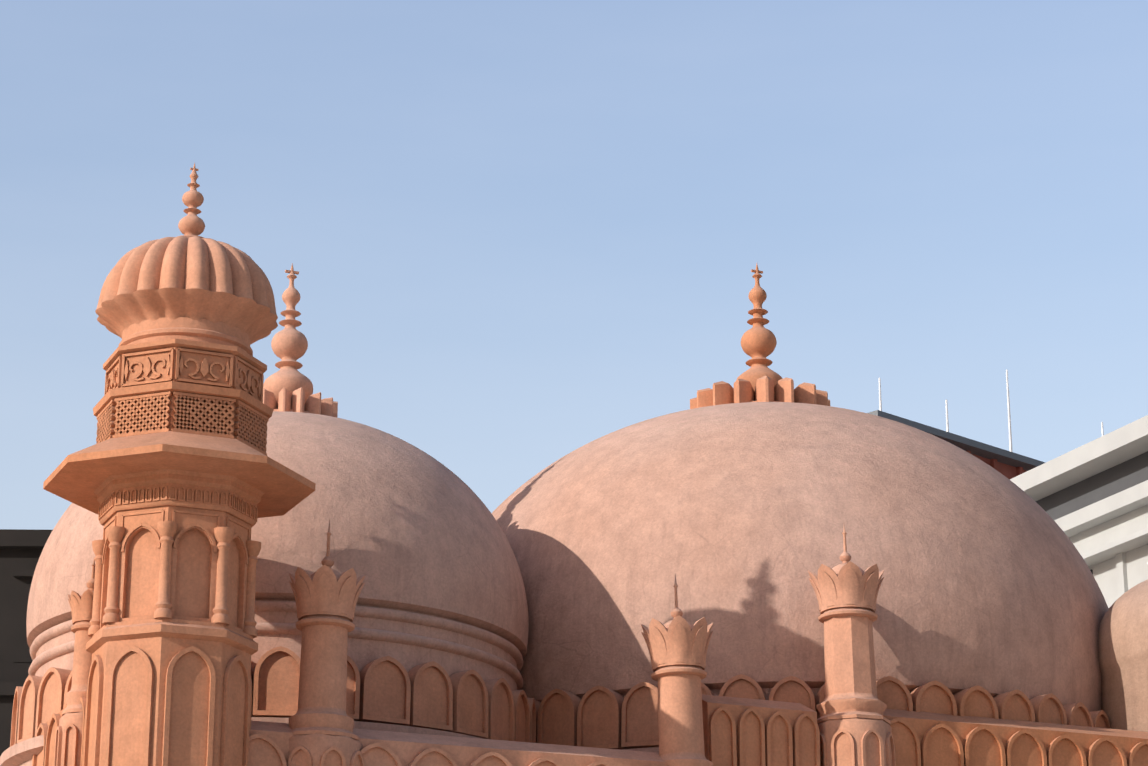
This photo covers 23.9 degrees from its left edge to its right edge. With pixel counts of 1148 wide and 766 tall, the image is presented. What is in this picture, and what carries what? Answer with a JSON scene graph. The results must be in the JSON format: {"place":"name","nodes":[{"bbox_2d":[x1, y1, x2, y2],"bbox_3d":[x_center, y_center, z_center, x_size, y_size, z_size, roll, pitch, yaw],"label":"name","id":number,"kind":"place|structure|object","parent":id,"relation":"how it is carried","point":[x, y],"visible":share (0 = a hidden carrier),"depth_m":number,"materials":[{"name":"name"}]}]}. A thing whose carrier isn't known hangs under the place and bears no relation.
{"place":"outdoors","nodes":[
{"label":"outdoors","id":0,"kind":"place"},
{"bbox_2d":[0,529,52,755],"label":"background building","id":1,"kind":"structure","parent":0,"point":[21,551],"depth_m":62.95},
{"bbox_2d":[0,0,1147,529],"label":"sky","id":2,"kind":"structure","parent":0,"point":[519,236],"materials":[{"name":"blue"}]},
{"bbox_2d":[966,450,1026,479],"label":"brick wall","id":3,"kind":"structure","parent":0,"point":[1009,472],"depth_m":88.20,"materials":[{"name":"red brick"}]},
{"bbox_2d":[868,410,1044,470],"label":"roof","id":4,"kind":"structure","parent":3,"relation":"on","point":[987,451],"depth_m":86.69,"materials":[{"name":"grey metal"}]},
{"bbox_2d":[879,370,1012,451],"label":"lightning rods","id":5,"kind":"object","parent":4,"relation":"on","point":[947,422],"visible":0.42,"depth_m":89.44,"materials":[{"name":"white paint"}]},
{"bbox_2d":[1010,415,1147,607],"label":"background building","id":6,"kind":"structure","parent":0,"point":[1108,537],"depth_m":60.01,"materials":[{"name":"white concrete"}]},
{"bbox_2d":[1036,451,1147,519],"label":"window band","id":7,"kind":"object","parent":6,"relation":"attached to","point":[1125,475],"depth_m":60.94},
{"bbox_2d":[1101,422,1147,563],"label":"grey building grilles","id":8,"kind":"object","parent":6,"relation":"on","point":[1102,430],"visible":0.06,"depth_m":62.18,"materials":[{"name":"grey metal"}]},
{"bbox_3d":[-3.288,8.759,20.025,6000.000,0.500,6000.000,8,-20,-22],"label":"ground","id":9,"kind":"structure","parent":0,"visible":0},
{"bbox_3d":[4.832,8.519,28.913,22.420,5.450,9.120,8,-20,-22],"label":"mosque wall","id":10,"kind":"object","parent":9,"relation":"on","visible":0},
{"bbox_2d":[29,694,86,765],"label":"parapet wall","id":11,"kind":"structure","parent":10,"relation":"on","point":[45,755],"depth_m":23.85,"materials":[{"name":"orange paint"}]},
{"bbox_2d":[54,560,94,765],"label":"pinnacle","id":12,"kind":"object","parent":10,"relation":"on","point":[68,741],"visible":0.54,"depth_m":23.01,"materials":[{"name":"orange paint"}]},
{"bbox_2d":[43,338,315,765],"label":"corner turret","id":13,"kind":"object","parent":10,"relation":"on","point":[177,480],"visible":1,"depth_m":21.92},
{"bbox_2d":[95,162,277,355],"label":"minaret dome","id":14,"kind":"structure","parent":13,"relation":"on","point":[190,284],"depth_m":22.57,"materials":[{"name":"stone"}]},
{"bbox_2d":[0,411,528,765],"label":"dome","id":15,"kind":"structure","parent":10,"relation":"on","point":[418,538],"depth_m":24.59,"materials":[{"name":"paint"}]},
{"bbox_2d":[10,646,535,746],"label":"arched parapet","id":16,"kind":"structure","parent":15,"relation":"attached to","point":[428,695],"depth_m":24.12,"materials":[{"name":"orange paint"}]},
{"bbox_2d":[263,263,337,416],"bbox_3d":[-2.838,-0.372,27.040,0.994,1.772,0.994,8,-20,-22],"label":"finial","id":17,"kind":"object","parent":15,"relation":"on","point":[288,386],"visible":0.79,"depth_m":26.80,"materials":[{"name":"stone"}]},
{"bbox_2d":[288,519,365,765],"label":"pinnacle","id":18,"kind":"object","parent":10,"relation":"on","point":[321,722],"visible":0.98,"depth_m":22.43,"materials":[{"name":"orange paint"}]},
{"bbox_2d":[248,720,666,765],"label":"parapet wall","id":19,"kind":"structure","parent":10,"relation":"on","point":[268,743],"depth_m":22.70,"materials":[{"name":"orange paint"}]},
{"bbox_2d":[641,574,712,765],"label":"pinnacle","id":20,"kind":"object","parent":10,"relation":"on","point":[677,645],"visible":1,"depth_m":23.73,"materials":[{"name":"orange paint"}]},
{"bbox_2d":[702,694,819,765],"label":"parapet wall","id":21,"kind":"structure","parent":10,"relation":"on","point":[745,732],"depth_m":24.16,"materials":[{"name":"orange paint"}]},
{"bbox_2d":[491,402,1108,752],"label":"dome","id":22,"kind":"structure","parent":10,"relation":"on","point":[735,518],"depth_m":26.22,"materials":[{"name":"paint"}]},
{"bbox_2d":[690,264,829,408],"bbox_3d":[2.062,-0.430,30.266,1.556,1.962,1.556,8,-20,-22],"label":"finial","id":23,"kind":"object","parent":22,"relation":"on","point":[759,380],"visible":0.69,"depth_m":29.73,"materials":[{"name":"stone"}]},
{"bbox_2d":[534,674,1110,749],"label":"arched parapet","id":24,"kind":"structure","parent":22,"relation":"attached to","point":[599,717],"depth_m":25.50,"materials":[{"name":"stone"}]},
{"bbox_2d":[808,525,895,765],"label":"pinnacle","id":25,"kind":"object","parent":10,"relation":"on","point":[855,727],"visible":1,"depth_m":24.64,"materials":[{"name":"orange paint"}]},
{"bbox_2d":[883,709,1147,765],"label":"parapet wall","id":26,"kind":"structure","parent":10,"relation":"on","point":[928,739],"depth_m":25.19,"materials":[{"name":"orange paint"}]},
{"bbox_2d":[1098,580,1147,731],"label":"dome","id":27,"kind":"structure","parent":10,"relation":"on","point":[1123,646],"depth_m":26.76,"materials":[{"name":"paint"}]}
]}

